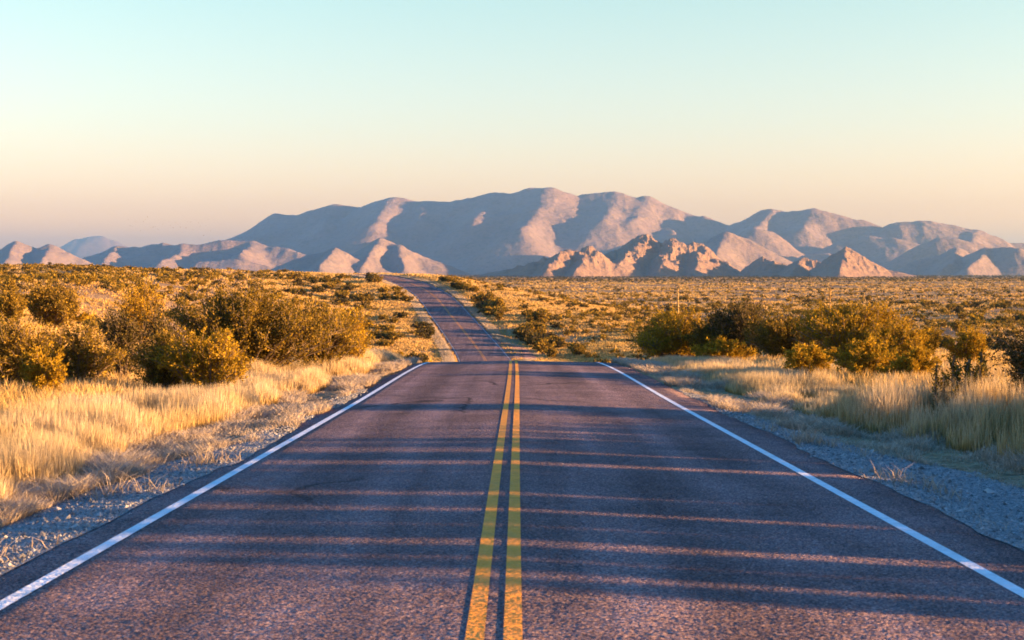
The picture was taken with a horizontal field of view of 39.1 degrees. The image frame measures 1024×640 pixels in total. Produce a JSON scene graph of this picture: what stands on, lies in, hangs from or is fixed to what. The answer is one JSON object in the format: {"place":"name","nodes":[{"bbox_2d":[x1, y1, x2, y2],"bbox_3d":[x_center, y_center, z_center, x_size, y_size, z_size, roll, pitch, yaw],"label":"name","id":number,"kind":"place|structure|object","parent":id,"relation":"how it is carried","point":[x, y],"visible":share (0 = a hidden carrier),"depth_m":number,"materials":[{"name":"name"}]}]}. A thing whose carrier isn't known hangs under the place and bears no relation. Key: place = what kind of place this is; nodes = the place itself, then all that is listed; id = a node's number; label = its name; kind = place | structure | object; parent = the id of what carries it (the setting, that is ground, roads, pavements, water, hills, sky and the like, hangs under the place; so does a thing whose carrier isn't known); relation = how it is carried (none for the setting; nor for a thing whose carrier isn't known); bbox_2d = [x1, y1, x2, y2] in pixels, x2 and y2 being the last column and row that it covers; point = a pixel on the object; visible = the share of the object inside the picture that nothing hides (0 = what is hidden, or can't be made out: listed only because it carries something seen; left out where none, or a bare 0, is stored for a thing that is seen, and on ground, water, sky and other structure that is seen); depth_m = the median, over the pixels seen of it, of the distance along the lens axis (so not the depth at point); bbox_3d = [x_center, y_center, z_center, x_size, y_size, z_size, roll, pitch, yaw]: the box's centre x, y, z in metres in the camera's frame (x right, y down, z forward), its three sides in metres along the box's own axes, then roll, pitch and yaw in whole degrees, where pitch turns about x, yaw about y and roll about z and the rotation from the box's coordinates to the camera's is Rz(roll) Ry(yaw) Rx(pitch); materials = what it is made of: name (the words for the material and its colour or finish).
{"place":"outdoors","nodes":[
{"label":"outdoors","id":0,"kind":"place"},
{"bbox_2d":[0,241,93,265],"bbox_3d":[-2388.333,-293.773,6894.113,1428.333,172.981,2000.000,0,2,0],"label":"mountain","id":1,"kind":"structure","parent":0,"point":[16,252],"depth_m":6843.84,"materials":[{"name":"brown stone"}]},
{"bbox_2d":[60,236,126,258],"bbox_3d":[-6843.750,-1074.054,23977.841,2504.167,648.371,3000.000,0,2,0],"label":"mountain","id":2,"kind":"structure","parent":0,"point":[85,247],"depth_m":23705.65,"materials":[{"name":"brown stone"}]},
{"bbox_2d":[82,240,304,270],"bbox_3d":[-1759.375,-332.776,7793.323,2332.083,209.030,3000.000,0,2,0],"label":"mountain","id":3,"kind":"structure","parent":0,"point":[243,255],"depth_m":7821.93,"materials":[{"name":"brown stone"}]},
{"bbox_2d":[270,238,470,275],"bbox_3d":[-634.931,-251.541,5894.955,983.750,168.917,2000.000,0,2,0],"label":"mountain","id":4,"kind":"structure","parent":0,"point":[379,255],"depth_m":5473.85,"materials":[{"name":"brown stone"}]},
{"bbox_2d":[0,274,1023,639],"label":"road","id":5,"kind":"structure","parent":0,"point":[484,486],"depth_m":12.42,"materials":[{"name":"grey asphalt"}]},
{"bbox_2d":[0,389,1023,573],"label":"gravel","id":6,"kind":"structure","parent":0,"point":[729,413],"depth_m":16.54,"materials":[{"name":"grey gravel"}]},
{"bbox_2d":[0,264,1023,487],"bbox_3d":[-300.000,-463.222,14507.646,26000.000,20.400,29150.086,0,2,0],"label":"ground","id":7,"kind":"structure","parent":0,"point":[326,395],"depth_m":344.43,"materials":[{"name":"plant"}]},
{"bbox_2d":[1,277,15,286],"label":"desert shrub","id":8,"kind":"object","parent":7,"relation":"on","point":[10,282],"visible":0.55,"depth_m":205.87,"materials":[{"name":"yellow plant"}]},
{"bbox_2d":[0,285,17,292],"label":"desert shrub","id":9,"kind":"object","parent":7,"relation":"on","point":[6,288],"visible":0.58,"depth_m":202.09,"materials":[{"name":"brown plant"}]},
{"bbox_2d":[0,287,27,323],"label":"desert shrub","id":10,"kind":"object","parent":7,"relation":"on","point":[10,303],"visible":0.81,"depth_m":73.58,"materials":[{"name":"green plant"}]},
{"bbox_2d":[0,308,69,386],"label":"desert shrub","id":11,"kind":"object","parent":7,"relation":"on","point":[10,353],"visible":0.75,"depth_m":35.64,"materials":[{"name":"green plant"}]},
{"bbox_2d":[17,341,69,393],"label":"desert shrub","id":12,"kind":"object","parent":7,"relation":"on","point":[41,370],"visible":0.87,"depth_m":32.78,"materials":[{"name":"yellow plant"}]},
{"bbox_2d":[23,277,83,328],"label":"desert shrub","id":13,"kind":"object","parent":7,"relation":"on","point":[51,304],"visible":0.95,"depth_m":77.50,"materials":[{"name":"green plant"}]},
{"bbox_2d":[69,311,88,322],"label":"desert shrub","id":14,"kind":"object","parent":7,"relation":"on","point":[80,317],"visible":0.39,"depth_m":116.62,"materials":[{"name":"yellow plant"}]},
{"bbox_2d":[40,312,132,384],"bbox_3d":[-11.021,0.902,37.127,2.597,2.197,1.683,-1,2,-16],"label":"desert shrub","id":15,"kind":"object","parent":7,"relation":"on","point":[82,355],"visible":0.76,"depth_m":37.01,"materials":[{"name":"green plant"}]},
{"bbox_2d":[76,318,103,326],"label":"desert shrub","id":16,"kind":"object","parent":7,"relation":"on","point":[83,322],"visible":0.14,"depth_m":111.08,"materials":[{"name":"brown plant"}]},
{"bbox_2d":[95,304,162,377],"bbox_3d":[-10.675,0.665,40.065,2.103,2.310,1.796,0,2,0],"label":"desert shrub","id":17,"kind":"object","parent":7,"relation":"on","point":[122,331],"visible":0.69,"depth_m":39.90,"materials":[{"name":"green plant"}]},
{"bbox_2d":[112,276,173,341],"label":"desert shrub","id":18,"kind":"object","parent":7,"relation":"on","point":[134,302],"visible":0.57,"depth_m":83.47,"materials":[{"name":"brown plant"}]},
{"bbox_2d":[0,433,287,574],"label":"gravel shoulder","id":19,"kind":"object","parent":7,"relation":"on","point":[79,515],"visible":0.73,"depth_m":14.74},
{"bbox_2d":[125,325,186,391],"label":"desert shrub","id":20,"kind":"object","parent":7,"relation":"on","point":[154,375],"visible":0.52,"depth_m":35.77,"materials":[{"name":"green plant"}]},
{"bbox_2d":[138,300,186,357],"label":"desert shrub","id":21,"kind":"object","parent":7,"relation":"on","point":[159,322],"visible":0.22,"depth_m":40.92,"materials":[{"name":"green plant"}]},
{"bbox_2d":[137,325,255,388],"bbox_3d":[-7.478,1.157,35.083,3.185,2.150,2.022,1,2,35],"label":"desert shrub","id":22,"kind":"object","parent":7,"relation":"on","point":[196,364],"visible":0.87,"depth_m":34.71,"materials":[{"name":"green plant"}]},
{"bbox_2d":[135,272,361,373],"bbox_3d":[-8.032,0.518,43.250,6.759,3.939,4.382,0,2,0],"label":"desert shrub","id":23,"kind":"object","parent":7,"relation":"on","point":[263,327],"visible":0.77,"depth_m":42.49,"materials":[{"name":"green plant"}]},
{"bbox_2d":[285,271,303,278],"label":"desert shrub","id":24,"kind":"object","parent":7,"relation":"on","point":[292,274],"visible":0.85,"depth_m":384.73,"materials":[{"name":"brown plant"}]},
{"bbox_2d":[291,278,302,284],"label":"desert shrub","id":25,"kind":"object","parent":7,"relation":"on","point":[297,281],"visible":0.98,"depth_m":357.81,"materials":[{"name":"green plant"}]},
{"bbox_2d":[310,286,326,292],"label":"desert shrub","id":26,"kind":"object","parent":7,"relation":"on","point":[318,289],"visible":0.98,"depth_m":344.82,"materials":[{"name":"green plant"}]},
{"bbox_2d":[281,297,364,365],"bbox_3d":[-6.093,0.605,45.963,2.727,2.712,1.898,1,2,28],"label":"desert shrub","id":27,"kind":"object","parent":7,"relation":"on","point":[327,354],"visible":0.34,"depth_m":45.81,"materials":[{"name":"brown plant"}]},
{"bbox_2d":[321,281,339,288],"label":"desert shrub","id":28,"kind":"object","parent":7,"relation":"on","point":[329,285],"visible":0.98,"depth_m":355.76,"materials":[{"name":"brown plant"}]},
{"bbox_2d":[331,297,349,303],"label":"desert shrub","id":29,"kind":"object","parent":7,"relation":"on","point":[343,300],"visible":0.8,"depth_m":315.83,"materials":[{"name":"brown plant"}]},
{"bbox_2d":[333,290,348,298],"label":"desert shrub","id":30,"kind":"object","parent":7,"relation":"on","point":[340,294],"visible":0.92,"depth_m":334.80,"materials":[{"name":"brown plant"}]},
{"bbox_2d":[333,273,349,278],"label":"desert shrub","id":31,"kind":"object","parent":7,"relation":"on","point":[342,276],"visible":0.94,"depth_m":399.05,"materials":[{"name":"brown plant"}]},
{"bbox_2d":[330,300,376,360],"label":"desert shrub","id":32,"kind":"object","parent":7,"relation":"on","point":[358,352],"visible":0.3,"depth_m":49.57,"materials":[{"name":"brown plant"}]},
{"bbox_2d":[349,292,371,301],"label":"desert shrub","id":33,"kind":"object","parent":7,"relation":"on","point":[360,296],"visible":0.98,"depth_m":326.72,"materials":[{"name":"brown plant"}]},
{"bbox_2d":[364,292,373,300],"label":"desert shrub","id":34,"kind":"object","parent":7,"relation":"on","point":[366,294],"visible":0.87,"depth_m":328.50,"materials":[{"name":"brown plant"}]},
{"bbox_2d":[367,330,383,337],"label":"desert shrub","id":35,"kind":"object","parent":7,"relation":"on","point":[380,334],"visible":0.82,"depth_m":258.92,"materials":[{"name":"brown plant"}]},
{"bbox_2d":[376,292,390,299],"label":"desert shrub","id":36,"kind":"object","parent":7,"relation":"on","point":[382,296],"visible":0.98,"depth_m":332.66,"materials":[{"name":"brown plant"}]},
{"bbox_2d":[374,339,393,345],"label":"desert shrub","id":37,"kind":"object","parent":7,"relation":"on","point":[386,342],"visible":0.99,"depth_m":249.36,"materials":[{"name":"brown plant"}]},
{"bbox_2d":[377,286,393,292],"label":"desert shrub","id":38,"kind":"object","parent":7,"relation":"on","point":[384,289],"visible":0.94,"depth_m":348.29,"materials":[{"name":"brown plant"}]},
{"bbox_2d":[383,324,395,331],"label":"desert shrub","id":39,"kind":"object","parent":7,"relation":"on","point":[391,327],"visible":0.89,"depth_m":271.09,"materials":[{"name":"brown plant"}]},
{"bbox_2d":[384,317,399,322],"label":"desert shrub","id":40,"kind":"object","parent":7,"relation":"on","point":[393,320],"visible":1,"depth_m":289.63,"materials":[{"name":"brown plant"}]},
{"bbox_2d":[379,330,405,339],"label":"desert shrub","id":41,"kind":"object","parent":7,"relation":"on","point":[393,335],"visible":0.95,"depth_m":257.09,"materials":[{"name":"brown plant"}]},
{"bbox_2d":[392,311,409,318],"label":"desert shrub","id":42,"kind":"object","parent":7,"relation":"on","point":[403,314],"visible":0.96,"depth_m":296.30,"materials":[{"name":"brown plant"}]},
{"bbox_2d":[395,294,413,301],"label":"desert shrub","id":43,"kind":"object","parent":7,"relation":"on","point":[407,298],"visible":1,"depth_m":329.31,"materials":[{"name":"brown plant"}]},
{"bbox_2d":[406,351,428,362],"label":"desert shrub","id":44,"kind":"object","parent":7,"relation":"on","point":[422,357],"visible":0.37,"depth_m":220.78,"materials":[{"name":"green plant"}]},
{"bbox_2d":[409,321,432,328],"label":"desert shrub","id":45,"kind":"object","parent":7,"relation":"on","point":[421,324],"visible":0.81,"depth_m":277.68,"materials":[{"name":"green plant"}]},
{"bbox_2d":[415,326,435,338],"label":"desert shrub","id":46,"kind":"object","parent":7,"relation":"on","point":[429,332],"visible":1,"depth_m":262.90,"materials":[{"name":"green plant"}]},
{"bbox_2d":[262,270,644,362],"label":"scrub slope","id":47,"kind":"structure","parent":7,"relation":"on","point":[622,308],"depth_m":302.12,"materials":[{"name":"green plant"}]},
{"bbox_2d":[470,294,486,302],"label":"desert shrub","id":48,"kind":"object","parent":7,"relation":"on","point":[474,298],"visible":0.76,"depth_m":324.40,"materials":[{"name":"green plant"}]},
{"bbox_2d":[482,290,493,299],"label":"desert shrub","id":49,"kind":"object","parent":7,"relation":"on","point":[488,294],"visible":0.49,"depth_m":324.30,"materials":[{"name":"brown plant"}]},
{"bbox_2d":[484,306,502,315],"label":"desert shrub","id":50,"kind":"object","parent":7,"relation":"on","point":[489,310],"visible":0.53,"depth_m":299.40,"materials":[{"name":"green plant"}]},
{"bbox_2d":[489,293,503,306],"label":"desert shrub","id":51,"kind":"object","parent":7,"relation":"on","point":[498,302],"visible":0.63,"depth_m":305.66,"materials":[{"name":"brown plant"}]},
{"bbox_2d":[494,305,503,319],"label":"desert shrub","id":52,"kind":"object","parent":7,"relation":"on","point":[498,313],"visible":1,"depth_m":292.45,"materials":[{"name":"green plant"}]},
{"bbox_2d":[0,346,1023,503],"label":"tall grass","id":53,"kind":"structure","parent":7,"relation":"on","point":[45,438],"depth_m":25.99,"materials":[{"name":"beige plant"}]},
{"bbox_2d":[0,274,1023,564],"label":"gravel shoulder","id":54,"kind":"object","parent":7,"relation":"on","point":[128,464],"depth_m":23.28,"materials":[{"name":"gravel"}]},
{"bbox_2d":[0,262,1023,362],"bbox_3d":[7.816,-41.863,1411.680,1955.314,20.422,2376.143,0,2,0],"label":"scrub","id":55,"kind":"object","parent":7,"relation":"on","point":[77,279],"visible":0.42,"depth_m":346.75,"materials":[{"name":"green plant"}]},
{"bbox_2d":[512,327,537,339],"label":"desert shrub","id":56,"kind":"object","parent":7,"relation":"on","point":[521,332],"visible":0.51,"depth_m":265.72,"materials":[{"name":"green plant"}]},
{"bbox_2d":[521,308,533,316],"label":"desert shrub","id":57,"kind":"object","parent":7,"relation":"on","point":[525,312],"visible":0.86,"depth_m":296.43,"materials":[{"name":"brown plant"}]},
{"bbox_2d":[519,322,545,330],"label":"desert shrub","id":58,"kind":"object","parent":7,"relation":"on","point":[525,325],"visible":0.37,"depth_m":270.83,"materials":[{"name":"brown plant"}]},
{"bbox_2d":[518,321,547,328],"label":"desert shrub","id":59,"kind":"object","parent":7,"relation":"on","point":[535,324],"visible":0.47,"depth_m":272.96,"materials":[{"name":"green plant"}]},
{"bbox_2d":[521,332,547,343],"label":"desert shrub","id":60,"kind":"object","parent":7,"relation":"on","point":[539,335],"visible":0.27,"depth_m":260.48,"materials":[{"name":"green plant"}]},
{"bbox_2d":[525,336,556,346],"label":"desert shrub","id":61,"kind":"object","parent":7,"relation":"on","point":[531,341],"visible":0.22,"depth_m":253.25,"materials":[{"name":"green plant"}]},
{"bbox_2d":[532,306,551,321],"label":"desert shrub","id":62,"kind":"object","parent":7,"relation":"on","point":[538,314],"visible":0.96,"depth_m":286.49,"materials":[{"name":"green plant"}]},
{"bbox_2d":[534,337,556,352],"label":"desert shrub","id":63,"kind":"object","parent":7,"relation":"on","point":[540,345],"visible":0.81,"depth_m":244.45,"materials":[{"name":"green plant"}]},
{"bbox_2d":[543,343,557,356],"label":"desert shrub","id":64,"kind":"object","parent":7,"relation":"on","point":[551,352],"visible":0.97,"depth_m":236.96,"materials":[{"name":"green plant"}]},
{"bbox_2d":[541,336,568,344],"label":"desert shrub","id":65,"kind":"object","parent":7,"relation":"on","point":[561,338],"visible":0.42,"depth_m":253.47,"materials":[{"name":"green plant"}]},
{"bbox_2d":[546,338,564,347],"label":"desert shrub","id":66,"kind":"object","parent":7,"relation":"on","point":[559,343],"visible":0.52,"depth_m":251.80,"materials":[{"name":"green plant"}]},
{"bbox_2d":[550,322,564,327],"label":"desert shrub","id":67,"kind":"object","parent":7,"relation":"on","point":[555,324],"visible":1,"depth_m":279.38,"materials":[{"name":"brown plant"}]},
{"bbox_2d":[567,341,586,354],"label":"desert shrub","id":68,"kind":"object","parent":7,"relation":"on","point":[580,349],"visible":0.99,"depth_m":238.51,"materials":[{"name":"green plant"}]},
{"bbox_2d":[475,234,740,276],"bbox_3d":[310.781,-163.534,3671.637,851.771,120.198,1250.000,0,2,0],"label":"rock outcrop","id":69,"kind":"object","parent":7,"relation":"on","point":[644,255],"visible":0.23,"depth_m":3519.35,"materials":[{"name":"brown stone"}]},
{"bbox_2d":[636,304,663,359],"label":"desert shrub","id":70,"kind":"object","parent":7,"relation":"on","point":[648,323],"visible":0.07,"depth_m":67.93,"materials":[{"name":"green plant"}]},
{"bbox_2d":[624,302,708,357],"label":"desert shrub","id":71,"kind":"object","parent":7,"relation":"on","point":[672,329],"visible":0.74,"depth_m":65.38,"materials":[{"name":"green plant"}]},
{"bbox_2d":[679,316,730,353],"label":"desert shrub","id":72,"kind":"object","parent":7,"relation":"on","point":[697,339],"visible":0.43,"depth_m":63.57,"materials":[{"name":"green plant"}]},
{"bbox_2d":[689,334,756,360],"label":"desert shrub","id":73,"kind":"object","parent":7,"relation":"on","point":[720,347],"visible":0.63,"depth_m":57.51,"materials":[{"name":"green plant"}]},
{"bbox_2d":[446,274,1023,281],"bbox_3d":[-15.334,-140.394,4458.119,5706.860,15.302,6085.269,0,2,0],"label":"scrub belt","id":74,"kind":"object","parent":7,"relation":"on","point":[1021,277],"visible":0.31,"depth_m":2112.71,"materials":[{"name":"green plant"}]},
{"bbox_2d":[693,293,779,357],"bbox_3d":[9.950,0.492,63.183,4.265,3.411,2.826,1,2,26],"label":"desert shrub","id":75,"kind":"object","parent":7,"relation":"on","point":[735,321],"visible":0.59,"depth_m":62.68,"materials":[{"name":"green plant"}]},
{"bbox_2d":[737,256,820,276],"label":"rock outcrop","id":76,"kind":"object","parent":7,"relation":"on","point":[765,267],"visible":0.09,"depth_m":3564.54,"materials":[{"name":"brown stone"}]},
{"bbox_2d":[742,307,825,358],"bbox_3d":[11.398,0.792,60.110,2.821,2.719,5.110,-1,2,-39],"label":"desert shrub","id":77,"kind":"object","parent":7,"relation":"on","point":[773,338],"visible":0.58,"depth_m":59.73,"materials":[{"name":"green plant"}]},
{"bbox_2d":[780,340,839,375],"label":"desert shrub","id":78,"kind":"object","parent":7,"relation":"on","point":[806,358],"visible":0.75,"depth_m":43.68,"materials":[{"name":"green plant"}]},
{"bbox_2d":[789,298,924,358],"bbox_3d":[12.880,0.507,54.133,4.322,2.682,7.185,0,2,0],"label":"desert shrub","id":79,"kind":"object","parent":7,"relation":"on","point":[837,327],"visible":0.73,"depth_m":53.43,"materials":[{"name":"green plant"}]},
{"bbox_2d":[823,332,903,378],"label":"desert shrub","id":80,"kind":"object","parent":7,"relation":"on","point":[865,354],"visible":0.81,"depth_m":41.72,"materials":[{"name":"green plant"}]},
{"bbox_2d":[809,246,918,276],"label":"rock outcrop","id":81,"kind":"object","parent":7,"relation":"on","point":[847,261],"visible":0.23,"depth_m":3320.70,"materials":[{"name":"brown stone"}]},
{"bbox_2d":[744,421,1023,550],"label":"gravel shoulder","id":82,"kind":"object","parent":7,"relation":"on","point":[994,503],"visible":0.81,"depth_m":16.76},
{"bbox_2d":[875,323,933,357],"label":"desert shrub","id":83,"kind":"object","parent":7,"relation":"on","point":[921,337],"visible":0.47,"depth_m":51.49,"materials":[{"name":"green plant"}]},
{"bbox_2d":[873,344,942,376],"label":"desert shrub","id":84,"kind":"object","parent":7,"relation":"on","point":[915,359],"visible":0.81,"depth_m":39.85,"materials":[{"name":"green plant"}]},
{"bbox_2d":[918,324,943,355],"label":"desert shrub","id":85,"kind":"object","parent":7,"relation":"on","point":[935,346],"visible":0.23,"depth_m":59.89,"materials":[{"name":"green plant"}]},
{"bbox_2d":[929,360,963,415],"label":"cholla plant","id":86,"kind":"object","parent":7,"relation":"on","point":[936,383],"visible":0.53,"depth_m":27.00,"materials":[{"name":"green plant"}]},
{"bbox_2d":[948,318,961,331],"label":"desert shrub","id":87,"kind":"object","parent":7,"relation":"on","point":[955,324],"visible":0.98,"depth_m":272.67,"materials":[{"name":"brown plant"}]},
{"bbox_2d":[951,305,964,313],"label":"desert shrub","id":88,"kind":"object","parent":7,"relation":"on","point":[957,309],"visible":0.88,"depth_m":360.30,"materials":[{"name":"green plant"}]},
{"bbox_2d":[956,311,969,318],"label":"desert shrub","id":89,"kind":"object","parent":7,"relation":"on","point":[961,314],"visible":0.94,"depth_m":342.18,"materials":[{"name":"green plant"}]},
{"bbox_2d":[935,322,991,363],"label":"desert shrub","id":90,"kind":"object","parent":7,"relation":"on","point":[969,342],"visible":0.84,"depth_m":51.83,"materials":[{"name":"green plant"}]},
{"bbox_2d":[940,349,988,390],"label":"cholla plant","id":91,"kind":"object","parent":7,"relation":"on","point":[956,372],"visible":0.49,"depth_m":27.88,"materials":[{"name":"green plant"}]},
{"bbox_2d":[969,313,983,320],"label":"desert shrub","id":92,"kind":"object","parent":7,"relation":"on","point":[973,317],"visible":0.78,"depth_m":325.69,"materials":[{"name":"yellow plant"}]},
{"bbox_2d":[966,360,990,392],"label":"cholla plant","id":93,"kind":"object","parent":7,"relation":"on","point":[981,373],"visible":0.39,"depth_m":26.92,"materials":[{"name":"beige plant"}]},
{"bbox_2d":[960,309,1023,396],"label":"desert shrub","id":94,"kind":"object","parent":7,"relation":"on","point":[1014,354],"visible":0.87,"depth_m":27.68,"materials":[{"name":"green plant"}]},
{"bbox_2d":[988,342,1003,350],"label":"desert shrub","id":95,"kind":"object","parent":7,"relation":"on","point":[993,345],"visible":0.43,"depth_m":215.50,"materials":[{"name":"green plant"}]},
{"bbox_2d":[994,302,1010,308],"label":"desert shrub","id":96,"kind":"object","parent":7,"relation":"on","point":[1004,304],"visible":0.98,"depth_m":403.91,"materials":[{"name":"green plant"}]},
{"bbox_2d":[994,315,1015,323],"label":"desert shrub","id":97,"kind":"object","parent":7,"relation":"on","point":[999,317],"visible":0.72,"depth_m":317.04,"materials":[{"name":"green plant"}]},
{"bbox_2d":[0,0,1023,248],"label":"sky","id":98,"kind":"structure","parent":0,"point":[213,119],"materials":[{"name":"blue"}]},
{"bbox_2d":[226,187,1023,274],"bbox_3d":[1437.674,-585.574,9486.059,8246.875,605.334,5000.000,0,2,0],"label":"mountain range","id":99,"kind":"structure","parent":0,"point":[487,233],"depth_m":9092.37,"materials":[{"name":"brown stone"}]},
{"bbox_2d":[702,232,792,270],"bbox_3d":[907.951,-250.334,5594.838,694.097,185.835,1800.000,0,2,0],"label":"mountain","id":100,"kind":"structure","parent":0,"point":[737,252],"depth_m":5437.11,"materials":[{"name":"brown stone"}]},
{"bbox_2d":[897,247,1023,275],"bbox_3d":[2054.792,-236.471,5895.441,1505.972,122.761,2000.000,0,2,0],"label":"mountain","id":101,"kind":"structure","parent":0,"point":[1001,261],"depth_m":5675.04,"materials":[{"name":"brown stone"}]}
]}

